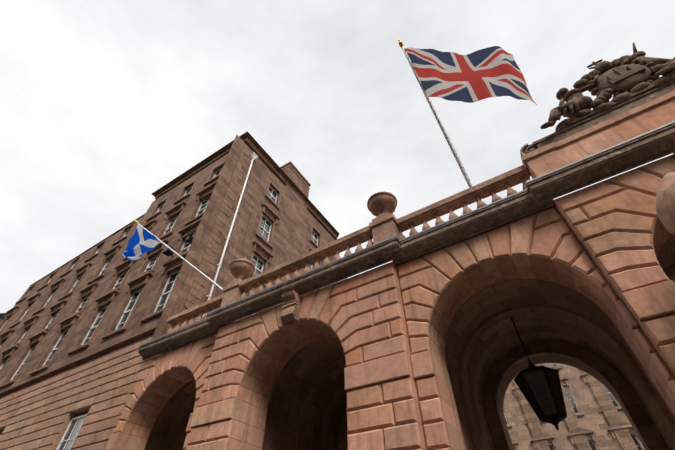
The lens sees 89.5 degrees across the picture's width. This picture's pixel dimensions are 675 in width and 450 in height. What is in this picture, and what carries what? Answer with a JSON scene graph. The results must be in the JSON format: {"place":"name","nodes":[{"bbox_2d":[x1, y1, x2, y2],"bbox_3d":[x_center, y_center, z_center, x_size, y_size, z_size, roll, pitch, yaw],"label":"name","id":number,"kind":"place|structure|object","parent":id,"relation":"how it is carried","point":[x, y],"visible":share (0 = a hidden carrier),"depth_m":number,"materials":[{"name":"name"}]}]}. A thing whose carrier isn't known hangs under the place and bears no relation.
{"place":"outdoors","nodes":[
{"label":"outdoors","id":0,"kind":"place"},
{"bbox_2d":[0,0,674,312],"label":"sky","id":1,"kind":"structure","parent":0,"point":[104,104],"materials":[{"name":"white"}]},
{"bbox_2d":[105,154,674,449],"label":"arcade wall","id":2,"kind":"structure","parent":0,"point":[387,325],"depth_m":6.98,"materials":[{"name":"brown stone"}]},
{"bbox_2d":[144,235,674,449],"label":"archways","id":3,"kind":"object","parent":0,"point":[486,361],"visible":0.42,"depth_m":9.13,"materials":[{"name":"brown stone"}]},
{"bbox_2d":[509,317,566,429],"bbox_3d":[4.616,3.359,8.091,1.000,2.700,0.866,-25,-51,22],"label":"hanging lantern","id":4,"kind":"object","parent":3,"relation":"hanging from","point":[538,383],"depth_m":7.48,"materials":[{"name":"black metal"}]},
{"bbox_2d":[504,364,641,449],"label":"courtyard range walls","id":5,"kind":"structure","parent":0,"point":[594,419],"depth_m":27.41,"materials":[{"name":"beige stone"}]},
{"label":"pavement and courtyard paving","id":6,"kind":"structure","parent":0,"visible":0},
{"bbox_2d":[0,337,156,449],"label":"ground storey","id":7,"kind":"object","parent":6,"relation":"on","point":[39,416],"visible":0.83,"depth_m":14.46,"materials":[{"name":"stone"}]},
{"bbox_2d":[0,134,336,392],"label":"tower walls","id":8,"kind":"structure","parent":6,"relation":"on","point":[291,238],"depth_m":21.26,"materials":[{"name":"brown stone"}]},
{"bbox_2d":[0,313,6,319],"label":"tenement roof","id":9,"kind":"structure","parent":8,"relation":"on","point":[2,315],"depth_m":32.23,"materials":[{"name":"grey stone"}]},
{"bbox_2d":[0,410,88,434],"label":"lintel","id":10,"kind":"structure","parent":8,"relation":"attached to","point":[76,415],"depth_m":14.09,"materials":[{"name":"stone"}]},
{"bbox_2d":[0,167,317,449],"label":"wing window frames","id":11,"kind":"structure","parent":8,"relation":"in","point":[92,327],"depth_m":20.21,"materials":[{"name":"white wood"}]},
{"bbox_2d":[0,170,316,449],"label":"window glass","id":12,"kind":"object","parent":11,"relation":"in","point":[124,319],"depth_m":19.56,"materials":[{"name":"grey glass"}]},
{"bbox_2d":[0,131,338,398],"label":"wing tower trim","id":13,"kind":"structure","parent":8,"relation":"attached to","point":[176,261],"depth_m":21.48,"materials":[{"name":"brown stone"}]},
{"bbox_2d":[162,232,195,256],"bbox_3d":[-7.914,1.080,17.335,2.270,0.840,0.850,-25,-51,22],"label":"floodlight and camera","id":14,"kind":"object","parent":8,"relation":"attached to","point":[166,251],"visible":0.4,"depth_m":17.43,"materials":[{"name":"black metal"}]},
{"bbox_2d":[30,137,330,285],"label":"wing roofs","id":15,"kind":"structure","parent":8,"relation":"on","point":[143,215],"depth_m":28.92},
{"bbox_2d":[202,152,257,316],"bbox_3d":[-5.797,0.246,18.604,0.290,14.750,0.440,-25,-51,22],"label":"drain pipe","id":16,"kind":"object","parent":8,"relation":"attached to","point":[254,155],"visible":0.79,"depth_m":18.59,"materials":[{"name":"white metal"}]},
{"bbox_2d":[154,154,673,436],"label":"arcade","id":17,"kind":"object","parent":6,"relation":"on","point":[429,253],"depth_m":8.14},
{"bbox_2d":[137,45,476,314],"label":"flagpoles","id":18,"kind":"object","parent":17,"relation":"on","point":[449,142],"visible":0.79,"depth_m":9.46,"materials":[{"name":"white metal"}]},
{"bbox_2d":[133,38,402,223],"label":"flagpole finials","id":19,"kind":"object","parent":18,"relation":"on","point":[400,43],"visible":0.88,"depth_m":10.12,"materials":[{"name":"gold metal"}]},
{"bbox_2d":[122,46,537,261],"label":"flags","id":20,"kind":"object","parent":18,"relation":"attached to","point":[485,73],"visible":0.98,"depth_m":9.86,"materials":[{"name":"fabric"}]},
{"bbox_2d":[166,165,529,333],"bbox_3d":[2.615,-0.190,8.595,21.274,1.100,0.640,-25,-51,22],"label":"balustrade","id":21,"kind":"object","parent":17,"relation":"on","point":[383,228],"visible":0.56,"depth_m":9.44,"materials":[{"name":"stone"}]},
{"bbox_2d":[226,191,396,285],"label":"stone urns","id":22,"kind":"object","parent":21,"relation":"on","point":[381,204],"visible":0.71,"depth_m":9.96,"materials":[{"name":"stone"}]},
{"bbox_2d":[138,121,674,359],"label":"cornice","id":23,"kind":"structure","parent":17,"relation":"on","point":[541,193],"depth_m":7.77,"materials":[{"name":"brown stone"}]},
{"bbox_2d":[281,139,674,324],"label":"keystone consoles","id":24,"kind":"object","parent":17,"relation":"attached to","point":[291,308],"visible":1,"depth_m":8.87,"materials":[{"name":"stone"}]},
{"bbox_2d":[520,90,674,178],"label":"parapet","id":25,"kind":"structure","parent":17,"relation":"on","point":[629,124],"depth_m":7.20,"materials":[{"name":"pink stone"}]},
{"bbox_2d":[520,79,674,155],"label":"coping","id":26,"kind":"object","parent":25,"relation":"on","point":[616,110],"visible":0.38,"depth_m":7.49,"materials":[{"name":"brown stone"}]},
{"bbox_2d":[540,42,674,131],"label":"city arms sculpture","id":27,"kind":"object","parent":25,"relation":"on","point":[626,77],"visible":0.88,"depth_m":7.75,"materials":[{"name":"stone"}]},
{"bbox_2d":[656,172,674,234],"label":"stone ball","id":28,"kind":"object","parent":17,"relation":"attached to","point":[665,204],"visible":1,"depth_m":4.63,"materials":[{"name":"stone"}]},
{"bbox_2d":[503,363,644,449],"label":"courtyard range trim","id":29,"kind":"structure","parent":6,"relation":"on","point":[619,429],"depth_m":26.84,"materials":[{"name":"beige stone"}]},
{"bbox_2d":[504,363,642,449],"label":"courtyard frames","id":30,"kind":"structure","parent":29,"relation":"on","point":[578,412],"depth_m":26.77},
{"bbox_2d":[504,363,641,449],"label":"windows","id":31,"kind":"structure","parent":30,"relation":"in","point":[576,411],"depth_m":26.89,"materials":[{"name":"grey glass"}]}
]}

